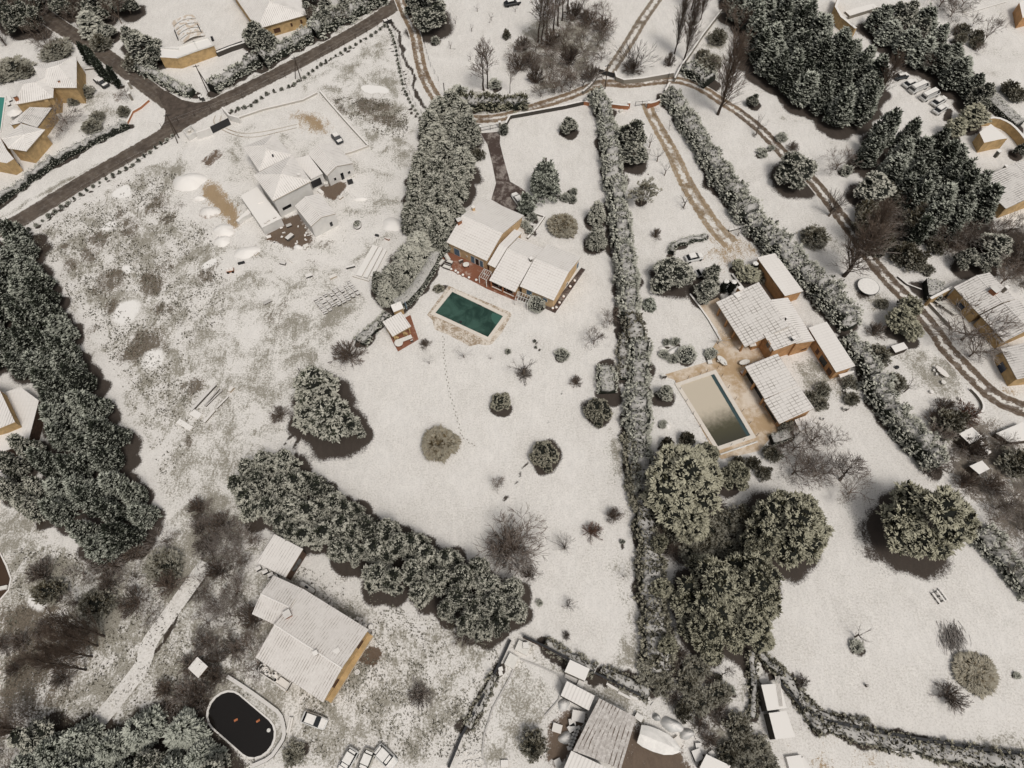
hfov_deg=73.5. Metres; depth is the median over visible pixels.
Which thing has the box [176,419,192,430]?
board pile
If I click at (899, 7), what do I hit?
evergreen tree
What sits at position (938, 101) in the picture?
parked car
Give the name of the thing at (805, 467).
bare spreading tree
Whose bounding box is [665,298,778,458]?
patio
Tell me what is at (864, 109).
conifer
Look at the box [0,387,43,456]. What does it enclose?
house
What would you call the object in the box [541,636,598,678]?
hedge
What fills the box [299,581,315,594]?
gas tank
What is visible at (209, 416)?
beam
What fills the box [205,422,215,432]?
hose coil
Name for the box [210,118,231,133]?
sliding gate
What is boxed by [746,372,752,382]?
window
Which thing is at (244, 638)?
thicket bush
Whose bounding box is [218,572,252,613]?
thicket bush
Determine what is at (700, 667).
scrub bush
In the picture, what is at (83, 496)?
conifer
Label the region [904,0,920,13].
evergreen tree
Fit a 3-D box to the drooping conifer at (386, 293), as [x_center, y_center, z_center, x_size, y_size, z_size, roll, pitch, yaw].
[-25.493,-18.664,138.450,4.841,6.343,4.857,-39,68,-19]
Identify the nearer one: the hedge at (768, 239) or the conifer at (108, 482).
the conifer at (108, 482)
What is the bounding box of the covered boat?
[637,725,681,754]
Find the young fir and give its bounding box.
[642,296,656,312]
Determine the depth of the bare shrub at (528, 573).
113.08 m
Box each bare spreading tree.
[0,700,14,735]
[0,748,15,767]
[2,694,38,725]
[43,111,74,137]
[45,98,84,128]
[116,86,131,97]
[473,502,548,581]
[484,512,549,578]
[490,476,504,492]
[546,65,577,91]
[584,326,607,348]
[593,13,619,39]
[601,307,620,324]
[717,0,742,23]
[728,6,754,34]
[770,423,823,465]
[778,441,832,491]
[791,447,846,482]
[793,446,850,488]
[798,418,833,451]
[819,146,863,171]
[821,425,850,446]
[833,470,875,504]
[872,194,903,216]
[890,224,908,242]
[897,25,930,41]
[899,185,928,212]
[919,292,1023,364]
[922,52,947,68]
[923,0,954,9]
[936,235,967,256]
[942,0,975,19]
[947,19,962,38]
[949,225,980,246]
[960,324,1010,364]
[961,0,983,9]
[972,11,983,25]
[974,41,987,51]
[978,14,1010,39]
[978,507,1018,546]
[1000,486,1023,517]
[1000,545,1023,573]
[1013,513,1023,536]
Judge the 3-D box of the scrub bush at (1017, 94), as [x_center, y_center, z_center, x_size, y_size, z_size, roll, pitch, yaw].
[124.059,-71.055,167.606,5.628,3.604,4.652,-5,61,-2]
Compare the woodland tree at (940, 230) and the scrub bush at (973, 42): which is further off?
the scrub bush at (973, 42)
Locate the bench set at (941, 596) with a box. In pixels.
[931,588,948,604]
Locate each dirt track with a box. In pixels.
[394,0,741,123]
[733,109,1023,418]
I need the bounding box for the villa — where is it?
[446,198,580,306]
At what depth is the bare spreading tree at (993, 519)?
115.16 m
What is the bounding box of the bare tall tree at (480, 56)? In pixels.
[468,42,491,90]
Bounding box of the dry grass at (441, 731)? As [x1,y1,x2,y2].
[294,565,502,758]
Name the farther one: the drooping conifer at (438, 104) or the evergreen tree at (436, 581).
the drooping conifer at (438, 104)
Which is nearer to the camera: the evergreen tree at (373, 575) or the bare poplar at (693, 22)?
the evergreen tree at (373, 575)
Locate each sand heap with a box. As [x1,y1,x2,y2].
[173,173,206,190]
[193,195,204,200]
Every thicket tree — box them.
[850,205,884,237]
[854,199,879,216]
[861,229,897,259]
[877,182,904,208]
[892,208,908,226]
[894,218,918,238]
[897,201,927,222]
[920,454,951,481]
[927,422,958,443]
[928,407,971,442]
[948,445,969,470]
[952,469,983,495]
[953,428,993,463]
[978,470,1007,498]
[990,486,1021,515]
[992,432,1020,450]
[993,445,1023,482]
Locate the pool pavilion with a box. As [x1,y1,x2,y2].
[742,353,815,434]
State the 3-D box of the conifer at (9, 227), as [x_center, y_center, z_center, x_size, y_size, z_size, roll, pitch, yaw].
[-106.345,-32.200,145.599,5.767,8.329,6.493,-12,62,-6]
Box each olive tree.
[94,24,116,37]
[119,25,142,43]
[124,32,162,63]
[144,45,160,66]
[241,20,261,47]
[250,28,277,51]
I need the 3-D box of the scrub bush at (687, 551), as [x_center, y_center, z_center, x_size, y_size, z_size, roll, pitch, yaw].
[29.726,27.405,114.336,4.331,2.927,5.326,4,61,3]
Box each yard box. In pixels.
[501,760,507,766]
[504,653,518,668]
[515,640,530,655]
[523,642,528,648]
[552,723,562,733]
[553,757,561,766]
[564,674,577,683]
[567,723,576,732]
[568,719,575,725]
[571,710,584,722]
[576,680,584,688]
[635,712,643,722]
[673,736,681,743]
[690,748,702,761]
[694,743,701,749]
[708,750,715,757]
[785,755,803,767]
[802,757,809,767]
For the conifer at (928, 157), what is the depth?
151.79 m
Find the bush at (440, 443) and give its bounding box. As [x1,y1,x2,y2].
[420,424,461,463]
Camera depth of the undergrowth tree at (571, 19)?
182.71 m
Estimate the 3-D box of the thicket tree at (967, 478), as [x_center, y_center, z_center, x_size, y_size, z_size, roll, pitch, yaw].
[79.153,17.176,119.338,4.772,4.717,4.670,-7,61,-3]
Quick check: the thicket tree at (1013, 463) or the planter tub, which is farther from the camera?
the planter tub
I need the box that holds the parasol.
[7,106,21,116]
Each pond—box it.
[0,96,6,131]
[0,552,11,600]
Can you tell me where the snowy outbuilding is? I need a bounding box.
[844,3,877,15]
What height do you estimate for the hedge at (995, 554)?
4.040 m
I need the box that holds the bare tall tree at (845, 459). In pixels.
[825,447,870,483]
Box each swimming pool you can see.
[206,690,275,759]
[430,288,507,340]
[675,369,755,449]
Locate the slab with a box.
[275,677,289,691]
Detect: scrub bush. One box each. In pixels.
[0,54,38,81]
[0,69,8,84]
[16,64,34,78]
[37,36,73,62]
[66,98,79,106]
[79,117,104,133]
[83,84,95,99]
[88,110,104,121]
[89,33,114,53]
[116,105,130,116]
[120,52,145,73]
[282,737,305,767]
[471,147,486,160]
[502,28,511,39]
[519,727,549,763]
[635,660,666,686]
[646,646,664,663]
[651,670,676,703]
[655,518,683,545]
[659,436,674,446]
[663,686,684,706]
[664,542,681,560]
[669,661,681,679]
[671,698,693,724]
[673,647,689,663]
[674,666,702,699]
[678,431,695,446]
[678,536,702,563]
[682,653,712,681]
[683,684,715,719]
[692,715,708,735]
[693,48,710,62]
[693,532,720,556]
[695,60,709,73]
[699,52,721,69]
[699,726,720,750]
[702,671,716,685]
[704,518,726,543]
[704,679,733,709]
[706,27,728,46]
[712,673,722,682]
[713,507,740,536]
[713,702,730,720]
[714,536,741,560]
[714,739,744,767]
[721,709,753,739]
[728,503,753,529]
[728,730,759,759]
[730,455,745,466]
[731,535,746,552]
[732,522,745,537]
[739,755,762,767]
[745,455,761,470]
[748,733,773,760]
[754,465,773,481]
[754,753,779,767]
[757,269,765,283]
[761,444,784,463]
[777,420,794,431]
[795,224,832,250]
[803,389,817,403]
[810,396,829,411]
[813,381,831,399]
[840,374,858,389]
[842,391,861,406]
[865,343,893,368]
[874,298,889,308]
[888,241,918,267]
[891,371,908,393]
[900,245,931,273]
[918,263,936,275]
[925,236,948,255]
[951,32,969,45]
[952,22,972,35]
[968,29,984,38]
[968,36,984,49]
[998,79,1020,94]
[1005,84,1023,103]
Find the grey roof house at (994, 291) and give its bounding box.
[947,272,1023,385]
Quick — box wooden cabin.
[952,427,990,454]
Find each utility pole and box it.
[165,114,178,142]
[193,64,209,96]
[291,56,301,80]
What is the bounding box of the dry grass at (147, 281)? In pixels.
[34,169,225,484]
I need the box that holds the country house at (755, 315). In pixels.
[716,253,854,378]
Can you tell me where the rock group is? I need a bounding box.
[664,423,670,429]
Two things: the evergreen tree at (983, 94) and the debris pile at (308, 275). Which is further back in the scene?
the evergreen tree at (983, 94)
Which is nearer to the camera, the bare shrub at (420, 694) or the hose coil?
the bare shrub at (420, 694)
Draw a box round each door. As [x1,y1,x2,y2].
[310,177,322,188]
[454,248,459,256]
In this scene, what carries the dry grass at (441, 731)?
on the ground at (256, 354)
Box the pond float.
[0,585,7,590]
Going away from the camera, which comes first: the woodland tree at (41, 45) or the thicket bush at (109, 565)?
the thicket bush at (109, 565)
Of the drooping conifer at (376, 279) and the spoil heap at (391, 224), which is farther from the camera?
the spoil heap at (391, 224)
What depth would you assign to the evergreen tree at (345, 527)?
112.38 m
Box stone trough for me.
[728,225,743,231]
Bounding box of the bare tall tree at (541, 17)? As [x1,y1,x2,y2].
[535,0,552,43]
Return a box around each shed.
[391,301,406,314]
[564,751,604,767]
[696,754,729,767]
[757,683,786,711]
[763,711,794,739]
[889,342,907,355]
[965,461,989,476]
[992,422,1023,444]
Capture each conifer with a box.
[0,217,31,246]
[0,245,9,264]
[0,249,21,276]
[0,265,7,280]
[0,277,9,301]
[0,293,31,310]
[0,301,9,325]
[0,325,13,343]
[0,339,23,362]
[0,450,32,480]
[0,476,16,501]
[0,479,34,507]
[2,351,29,379]
[3,300,45,331]
[5,433,48,462]
[6,232,40,258]
[7,275,31,307]
[8,325,39,352]
[9,494,46,524]
[11,253,46,277]
[20,348,55,373]
[21,474,48,498]
[23,261,57,288]
[23,445,59,477]
[24,275,61,305]
[24,326,52,356]
[26,291,67,324]
[28,367,69,394]
[35,497,80,527]
[38,390,67,405]
[38,401,78,430]
[41,476,68,500]
[43,332,81,355]
[43,421,73,452]
[45,313,81,341]
[46,348,88,378]
[52,452,93,478]
[57,362,97,392]
[62,518,101,546]
[63,473,98,506]
[64,388,93,416]
[66,430,96,457]
[69,484,113,517]
[72,388,114,418]
[74,414,107,434]
[79,533,123,564]
[85,419,133,448]
[86,444,124,475]
[91,497,127,523]
[96,470,129,500]
[98,521,147,553]
[116,481,149,506]
[126,502,162,531]
[291,363,340,406]
[291,403,310,434]
[303,395,359,442]
[344,418,366,438]
[371,271,383,295]
[375,280,397,307]
[381,263,405,287]
[390,243,425,282]
[392,269,410,295]
[400,200,420,235]
[404,184,427,207]
[405,168,426,194]
[405,229,435,258]
[410,149,430,177]
[415,133,437,157]
[415,214,431,236]
[417,107,441,136]
[418,200,436,221]
[423,171,445,195]
[425,187,444,207]
[426,121,448,148]
[428,94,448,125]
[428,155,447,181]
[428,218,450,255]
[432,206,455,232]
[434,138,454,168]
[440,191,465,224]
[442,88,460,112]
[442,169,469,203]
[443,109,461,136]
[444,162,471,195]
[448,126,471,153]
[450,97,476,120]
[453,144,476,180]
[459,113,482,147]
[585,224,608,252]
[587,199,606,225]
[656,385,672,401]
[726,0,746,20]
[735,0,760,30]
[744,2,766,34]
[744,15,768,54]
[749,24,773,64]
[753,43,779,77]
[762,0,776,25]
[765,49,789,86]
[769,0,793,25]
[770,21,783,44]
[771,38,787,54]
[776,0,795,18]
[778,58,803,96]
[782,19,793,41]
[786,27,806,50]
[787,47,804,70]
[787,68,819,107]
[789,29,812,66]
[792,0,807,20]
[792,3,814,34]
[794,0,811,6]
[801,59,815,75]
[804,0,818,23]
[808,11,827,42]
[808,82,834,115]
[809,30,832,53]
[809,34,832,67]
[814,49,836,73]
[817,64,836,92]
[822,83,855,128]
[825,12,834,33]
[831,26,852,38]
[831,26,852,59]
[832,64,854,98]
[832,82,858,109]
[834,40,854,76]
[851,44,877,65]
[851,53,870,85]
[851,83,878,127]
[853,38,862,60]
[854,135,883,168]
[855,69,877,94]
[857,76,885,110]
[859,53,888,90]
[859,124,888,155]
[863,3,894,33]
[866,106,903,147]
[872,19,903,46]
[875,151,908,173]
[884,163,904,183]
[885,136,914,167]
[891,24,922,57]
[893,116,922,146]
[896,172,916,200]
[901,160,927,180]
[902,178,935,211]
[905,33,938,68]
[906,2,939,33]
[907,150,938,175]
[913,134,935,161]
[915,167,941,198]
[920,198,953,239]
[921,43,953,74]
[926,22,950,47]
[926,188,954,208]
[931,126,951,154]
[932,137,961,170]
[935,181,958,203]
[936,159,963,183]
[937,209,967,241]
[938,56,971,90]
[948,41,965,64]
[950,55,975,77]
[951,194,977,226]
[954,167,982,200]
[955,142,969,161]
[956,72,985,98]
[959,156,977,177]
[969,181,1005,229]
[975,169,995,190]
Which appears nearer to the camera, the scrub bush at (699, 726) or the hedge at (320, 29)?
the scrub bush at (699, 726)
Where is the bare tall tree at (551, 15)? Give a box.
[539,0,561,36]
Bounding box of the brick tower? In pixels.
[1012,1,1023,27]
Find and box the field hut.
[188,657,210,677]
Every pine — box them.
[638,442,725,530]
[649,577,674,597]
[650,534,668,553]
[657,633,680,655]
[669,552,745,628]
[672,507,710,544]
[676,607,732,665]
[697,441,719,461]
[721,460,750,491]
[724,551,785,621]
[726,606,776,654]
[739,533,776,561]
[745,488,834,571]
[876,479,981,561]
[884,304,917,333]
[896,293,924,318]
[900,320,924,341]
[942,116,969,137]
[958,102,992,130]
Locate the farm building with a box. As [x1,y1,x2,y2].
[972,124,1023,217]
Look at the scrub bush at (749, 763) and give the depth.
99.45 m
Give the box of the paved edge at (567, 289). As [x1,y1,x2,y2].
[518,268,584,312]
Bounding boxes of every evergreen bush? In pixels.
[432,284,444,292]
[490,392,510,411]
[529,440,559,473]
[582,397,613,428]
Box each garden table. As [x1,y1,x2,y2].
[394,339,402,346]
[400,335,411,341]
[717,356,726,365]
[739,359,749,365]
[846,387,855,393]
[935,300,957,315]
[936,366,948,377]
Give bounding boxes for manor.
[0,56,85,174]
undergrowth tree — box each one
[504,45,524,56]
[507,53,528,74]
[512,35,532,51]
[519,29,550,50]
[522,51,539,67]
[524,51,547,72]
[526,64,543,83]
[530,83,552,95]
[536,43,565,67]
[537,26,560,49]
[540,68,570,92]
[541,44,558,55]
[545,57,569,78]
[548,24,576,48]
[556,24,571,39]
[558,42,581,71]
[559,14,576,27]
[562,73,578,89]
[563,0,583,21]
[563,65,579,79]
[570,66,600,86]
[571,18,594,37]
[572,0,601,11]
[573,32,591,51]
[576,47,600,68]
[577,7,597,29]
[579,64,605,81]
[586,25,614,47]
[587,42,611,62]
[591,0,612,19]
[592,15,612,30]
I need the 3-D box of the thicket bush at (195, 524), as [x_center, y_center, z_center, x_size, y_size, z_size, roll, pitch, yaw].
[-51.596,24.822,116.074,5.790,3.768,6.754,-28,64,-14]
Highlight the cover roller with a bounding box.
[720,441,757,454]
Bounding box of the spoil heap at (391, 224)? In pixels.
[383,217,403,230]
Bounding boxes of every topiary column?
[719,279,729,293]
[726,280,737,293]
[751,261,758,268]
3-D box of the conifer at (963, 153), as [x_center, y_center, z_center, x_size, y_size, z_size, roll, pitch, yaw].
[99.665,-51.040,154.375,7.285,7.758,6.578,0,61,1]
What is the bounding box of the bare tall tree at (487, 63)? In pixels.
[477,38,498,88]
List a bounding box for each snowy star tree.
[453,343,474,358]
[709,331,730,346]
[734,221,747,235]
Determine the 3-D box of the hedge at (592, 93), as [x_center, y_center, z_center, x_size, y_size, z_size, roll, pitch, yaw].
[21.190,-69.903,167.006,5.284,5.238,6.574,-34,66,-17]
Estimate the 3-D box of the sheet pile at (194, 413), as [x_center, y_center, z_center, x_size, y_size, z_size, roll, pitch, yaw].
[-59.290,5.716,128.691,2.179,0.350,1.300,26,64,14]
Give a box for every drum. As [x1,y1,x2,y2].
[756,666,762,673]
[758,675,767,684]
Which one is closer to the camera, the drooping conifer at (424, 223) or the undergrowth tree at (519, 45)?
the drooping conifer at (424, 223)
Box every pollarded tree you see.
[508,355,534,375]
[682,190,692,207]
[756,113,769,134]
[821,189,847,216]
[854,625,871,645]
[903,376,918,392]
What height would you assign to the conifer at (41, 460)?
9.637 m
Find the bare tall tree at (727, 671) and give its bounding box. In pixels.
[722,666,735,678]
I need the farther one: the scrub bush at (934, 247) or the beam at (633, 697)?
the scrub bush at (934, 247)
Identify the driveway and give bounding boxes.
[481,132,536,213]
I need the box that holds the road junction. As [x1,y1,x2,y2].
[156,89,217,128]
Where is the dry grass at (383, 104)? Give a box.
[333,97,408,136]
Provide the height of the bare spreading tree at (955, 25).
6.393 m
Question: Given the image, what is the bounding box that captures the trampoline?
[856,278,879,294]
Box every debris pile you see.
[263,299,271,304]
[285,233,294,241]
[305,273,312,278]
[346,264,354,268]
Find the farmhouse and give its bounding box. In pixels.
[252,576,373,702]
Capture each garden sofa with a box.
[438,259,445,266]
[442,263,451,269]
[443,253,450,260]
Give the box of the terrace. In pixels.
[442,252,516,299]
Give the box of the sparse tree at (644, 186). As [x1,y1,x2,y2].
[627,174,662,204]
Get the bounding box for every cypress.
[76,40,91,65]
[83,45,101,67]
[88,53,103,77]
[94,59,111,82]
[105,65,121,88]
[516,191,537,217]
[904,213,933,248]
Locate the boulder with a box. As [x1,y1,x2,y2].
[668,346,679,354]
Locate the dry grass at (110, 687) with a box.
[1,548,256,767]
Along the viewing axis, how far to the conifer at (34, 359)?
128.22 m
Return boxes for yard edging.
[482,667,514,767]
[520,658,562,715]
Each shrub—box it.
[0,632,14,655]
[3,657,24,678]
[7,625,30,655]
[29,617,52,641]
[47,669,75,691]
[51,640,81,661]
[148,693,180,733]
[151,678,178,698]
[170,676,201,707]
[175,698,200,717]
[176,647,206,679]
[180,683,214,711]
[186,678,209,700]
[190,628,218,656]
[199,647,225,672]
[199,665,232,691]
[219,628,245,665]
[269,405,289,423]
[328,339,368,366]
[406,677,434,709]
[420,338,432,348]
[431,35,439,44]
[450,625,473,647]
[452,83,468,94]
[484,514,533,576]
[488,77,501,89]
[505,349,511,354]
[515,365,531,386]
[520,220,530,228]
[520,565,536,581]
[524,226,533,233]
[526,212,537,222]
[535,599,542,606]
[562,630,569,641]
[569,375,582,387]
[582,522,603,543]
[606,507,622,524]
[621,58,644,75]
[651,228,660,239]
[658,349,669,360]
[658,420,667,428]
[663,50,676,66]
[663,338,669,345]
[668,354,678,363]
[670,337,680,346]
[704,347,718,359]
[732,259,743,270]
[736,263,761,282]
[755,146,767,157]
[768,145,775,150]
[775,132,788,142]
[787,140,798,152]
[794,673,809,689]
[839,164,854,177]
[849,638,864,653]
[865,320,888,339]
[921,406,943,432]
[929,680,973,716]
[932,398,957,410]
[936,619,970,654]
[947,399,984,426]
[1012,671,1021,678]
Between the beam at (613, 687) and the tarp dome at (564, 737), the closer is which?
the tarp dome at (564, 737)
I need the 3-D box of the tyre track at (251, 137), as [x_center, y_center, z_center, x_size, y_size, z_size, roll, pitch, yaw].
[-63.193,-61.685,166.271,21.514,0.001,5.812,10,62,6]
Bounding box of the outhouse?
[257,534,306,579]
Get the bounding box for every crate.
[255,566,262,571]
[262,569,268,574]
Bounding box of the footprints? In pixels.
[442,336,474,445]
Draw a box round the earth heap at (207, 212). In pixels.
[199,207,220,218]
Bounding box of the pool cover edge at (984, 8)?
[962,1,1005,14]
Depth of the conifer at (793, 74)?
165.62 m
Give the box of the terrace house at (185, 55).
[160,37,216,68]
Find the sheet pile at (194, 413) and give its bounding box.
[189,409,202,419]
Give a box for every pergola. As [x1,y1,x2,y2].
[479,269,491,286]
[515,291,530,309]
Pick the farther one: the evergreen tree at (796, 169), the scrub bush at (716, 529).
the evergreen tree at (796, 169)
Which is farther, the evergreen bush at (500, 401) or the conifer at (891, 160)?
the conifer at (891, 160)
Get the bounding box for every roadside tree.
[302,1,316,17]
[303,5,316,19]
[315,9,331,22]
[317,0,333,10]
[329,7,348,20]
[335,0,349,10]
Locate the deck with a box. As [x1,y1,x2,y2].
[390,315,417,350]
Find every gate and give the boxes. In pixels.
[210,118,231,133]
[598,69,614,77]
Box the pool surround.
[427,286,510,345]
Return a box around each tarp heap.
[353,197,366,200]
[660,716,683,732]
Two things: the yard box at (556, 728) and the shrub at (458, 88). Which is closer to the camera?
the yard box at (556, 728)
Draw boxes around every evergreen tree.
[6,716,55,755]
[9,750,36,767]
[32,729,66,767]
[48,751,90,767]
[57,716,106,759]
[78,754,116,767]
[93,726,131,767]
[117,758,134,767]
[119,703,168,755]
[132,748,168,767]
[159,750,187,767]
[161,705,212,753]
[182,736,227,767]
[200,753,230,767]
[226,473,251,498]
[234,485,262,523]
[238,458,260,476]
[248,469,272,498]
[252,449,276,474]
[257,494,283,525]
[267,473,293,499]
[271,513,300,542]
[273,448,302,475]
[280,494,306,523]
[284,470,316,498]
[291,521,322,551]
[296,497,328,526]
[305,475,334,498]
[312,516,337,545]
[324,490,345,516]
[326,537,347,562]
[331,513,361,543]
[336,498,365,520]
[342,542,367,568]
[356,514,378,542]
[360,561,390,594]
[363,537,396,566]
[374,518,401,543]
[381,567,404,596]
[386,532,412,559]
[400,559,426,586]
[403,0,425,15]
[403,531,431,558]
[408,581,433,609]
[410,0,447,32]
[414,542,440,571]
[423,568,451,597]
[436,599,456,623]
[437,547,464,571]
[443,582,473,611]
[449,562,476,592]
[455,615,475,638]
[460,595,486,622]
[467,556,490,579]
[470,616,493,643]
[472,572,501,599]
[482,591,509,618]
[491,615,510,638]
[500,575,524,601]
[504,597,528,624]
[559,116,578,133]
[617,118,646,145]
[620,141,648,164]
[650,255,697,293]
[692,279,719,304]
[702,263,721,282]
[746,94,758,106]
[773,150,817,189]
[853,170,896,204]
[890,0,906,18]
[895,5,917,28]
[903,17,932,38]
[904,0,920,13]
[964,82,995,108]
[1012,143,1023,155]
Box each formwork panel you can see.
[356,245,377,276]
[363,247,382,278]
[370,249,386,276]
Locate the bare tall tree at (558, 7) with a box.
[550,0,567,26]
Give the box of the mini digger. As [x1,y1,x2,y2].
[226,267,233,273]
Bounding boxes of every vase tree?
[0,24,7,45]
[551,532,575,554]
[563,596,577,611]
[614,37,661,69]
[825,188,853,212]
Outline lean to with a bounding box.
[561,681,593,710]
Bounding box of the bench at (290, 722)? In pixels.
[286,717,293,732]
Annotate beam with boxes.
[203,409,215,422]
[204,388,219,405]
[205,390,222,406]
[216,396,228,408]
[352,275,369,281]
[606,683,618,690]
[618,691,629,698]
[629,695,641,701]
[695,738,720,751]
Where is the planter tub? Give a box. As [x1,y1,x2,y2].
[353,220,361,229]
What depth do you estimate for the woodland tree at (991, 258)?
140.25 m
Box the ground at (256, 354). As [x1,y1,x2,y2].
[0,0,1023,767]
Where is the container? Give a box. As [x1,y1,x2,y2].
[564,660,588,681]
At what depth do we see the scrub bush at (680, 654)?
106.42 m
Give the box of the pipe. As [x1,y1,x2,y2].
[190,384,216,410]
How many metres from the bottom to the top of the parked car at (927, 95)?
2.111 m
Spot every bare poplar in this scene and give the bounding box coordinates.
[0,709,28,738]
[12,641,86,677]
[30,632,92,664]
[38,622,98,656]
[39,606,105,648]
[672,0,691,53]
[680,0,703,60]
[697,0,711,19]
[710,27,755,115]
[826,214,900,277]
[859,196,903,240]
[879,49,906,93]
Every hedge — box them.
[0,153,58,204]
[32,150,146,224]
[53,119,129,163]
[134,62,196,98]
[206,50,262,93]
[254,24,314,70]
[305,0,389,39]
[352,310,391,347]
[393,248,441,309]
[458,90,528,113]
[462,671,499,731]
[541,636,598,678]
[586,84,607,109]
[589,92,628,190]
[593,363,618,393]
[599,664,651,705]
[602,173,643,318]
[614,331,629,379]
[619,432,646,511]
[620,310,647,346]
[620,335,654,492]
[628,495,677,673]
[659,85,739,189]
[667,233,707,254]
[680,59,718,89]
[707,165,808,273]
[744,650,759,686]
[744,674,760,717]
[755,651,785,681]
[765,656,830,735]
[768,429,792,445]
[791,260,863,332]
[799,687,871,731]
[811,714,1023,767]
[839,330,883,379]
[856,369,950,472]
[922,277,944,303]
[970,522,1023,601]
[988,92,1023,126]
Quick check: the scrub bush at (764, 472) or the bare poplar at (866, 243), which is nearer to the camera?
the scrub bush at (764, 472)
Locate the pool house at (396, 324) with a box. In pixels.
[383,312,410,339]
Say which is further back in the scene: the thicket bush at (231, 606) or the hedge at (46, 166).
the hedge at (46, 166)
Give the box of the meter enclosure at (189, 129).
[183,125,196,140]
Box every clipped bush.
[498,123,508,135]
[527,294,545,313]
[554,347,570,361]
[560,192,569,202]
[569,187,577,194]
[569,195,576,202]
[675,344,697,363]
[728,685,735,694]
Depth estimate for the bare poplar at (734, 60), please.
155.35 m
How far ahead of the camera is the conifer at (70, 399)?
125.00 m
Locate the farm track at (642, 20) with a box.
[602,0,662,77]
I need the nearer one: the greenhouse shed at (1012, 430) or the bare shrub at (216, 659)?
the bare shrub at (216, 659)
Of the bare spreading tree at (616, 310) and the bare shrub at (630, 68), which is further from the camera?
the bare shrub at (630, 68)
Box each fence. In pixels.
[159,23,377,128]
[392,22,419,109]
[523,635,568,659]
[590,670,640,696]
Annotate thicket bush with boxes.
[24,555,58,586]
[28,577,68,606]
[52,589,82,609]
[60,557,98,589]
[75,587,117,621]
[92,550,125,578]
[93,569,123,593]
[115,583,151,620]
[116,562,145,589]
[121,540,150,562]
[134,598,162,632]
[141,545,184,589]
[142,527,177,553]
[151,569,189,601]
[184,495,212,519]
[187,573,217,608]
[188,507,224,549]
[188,602,226,641]
[189,512,215,537]
[190,535,226,570]
[191,532,218,560]
[194,625,227,657]
[200,591,228,611]
[201,591,230,618]
[202,560,235,582]
[207,509,237,539]
[207,534,239,560]
[207,593,247,635]
[214,523,243,546]
[217,545,252,572]
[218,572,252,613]
[220,569,245,606]
[224,513,248,539]
[226,549,252,570]
[227,625,254,661]
[228,635,262,689]
[230,524,267,556]
[233,601,269,632]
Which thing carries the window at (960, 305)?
in the grey roof house at (994, 291)
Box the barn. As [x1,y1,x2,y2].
[573,698,635,767]
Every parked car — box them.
[93,76,109,88]
[300,710,327,729]
[331,132,343,144]
[337,746,358,767]
[357,747,374,767]
[374,743,397,767]
[504,0,520,7]
[511,192,520,205]
[684,252,703,262]
[695,267,706,278]
[894,71,908,80]
[902,78,917,88]
[908,79,929,94]
[919,87,940,101]
[930,95,946,106]
[932,103,948,114]
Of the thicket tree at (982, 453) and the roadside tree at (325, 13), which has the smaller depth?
the thicket tree at (982, 453)
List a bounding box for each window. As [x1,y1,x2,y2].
[273,27,280,33]
[291,557,301,571]
[332,678,339,687]
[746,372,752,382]
[765,405,772,416]
[818,354,827,367]
[826,367,832,376]
[955,300,964,311]
[997,361,1006,373]
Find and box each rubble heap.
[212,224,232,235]
[213,236,229,246]
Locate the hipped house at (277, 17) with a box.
[236,0,306,35]
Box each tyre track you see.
[213,116,296,137]
[220,115,296,133]
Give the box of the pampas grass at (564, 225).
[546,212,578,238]
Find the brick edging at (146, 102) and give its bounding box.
[126,97,149,123]
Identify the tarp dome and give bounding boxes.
[558,698,569,711]
[558,731,571,743]
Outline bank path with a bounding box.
[92,561,210,725]
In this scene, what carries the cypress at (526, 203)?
on the ground at (256, 354)
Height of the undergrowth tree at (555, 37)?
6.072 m
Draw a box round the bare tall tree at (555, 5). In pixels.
[544,0,565,30]
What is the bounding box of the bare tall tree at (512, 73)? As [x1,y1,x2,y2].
[506,57,515,81]
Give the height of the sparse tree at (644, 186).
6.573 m
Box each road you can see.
[0,0,397,237]
[38,5,165,110]
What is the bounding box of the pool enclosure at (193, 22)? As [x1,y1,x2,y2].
[172,15,204,42]
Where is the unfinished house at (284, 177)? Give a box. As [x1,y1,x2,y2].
[236,133,354,236]
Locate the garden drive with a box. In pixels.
[641,103,737,247]
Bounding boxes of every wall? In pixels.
[195,127,213,138]
[215,41,241,55]
[216,41,247,56]
[221,107,240,123]
[226,675,286,767]
[238,92,317,118]
[319,90,368,146]
[344,145,367,154]
[447,639,510,767]
[505,99,588,124]
[527,211,544,238]
[580,99,628,109]
[582,66,597,93]
[614,71,673,83]
[650,99,660,107]
[673,9,721,81]
[689,293,721,340]
[731,274,743,287]
[776,678,820,718]
[823,719,1023,754]
[832,0,856,35]
[848,7,874,18]
[896,276,921,290]
[924,286,952,305]
[928,303,954,330]
[969,388,984,416]
[980,116,1023,144]
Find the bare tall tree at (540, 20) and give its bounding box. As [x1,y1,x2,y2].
[529,0,552,42]
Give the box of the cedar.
[529,157,561,203]
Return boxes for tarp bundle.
[652,713,660,720]
[680,728,694,739]
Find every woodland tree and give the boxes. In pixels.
[0,0,15,5]
[0,3,6,22]
[0,3,23,33]
[13,0,43,31]
[18,11,44,40]
[22,24,64,51]
[23,0,49,23]
[28,0,51,11]
[47,0,76,16]
[59,6,78,25]
[65,0,81,10]
[75,9,104,40]
[79,0,108,21]
[97,0,126,24]
[103,0,117,13]
[111,0,140,13]
[931,224,967,248]
[952,247,980,270]
[961,218,995,251]
[976,232,1013,259]
[979,250,1002,273]
[982,217,1016,234]
[995,260,1023,285]
[999,209,1023,232]
[1000,248,1023,281]
[1013,231,1023,255]
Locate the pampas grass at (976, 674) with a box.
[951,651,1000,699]
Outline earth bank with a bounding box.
[234,246,259,258]

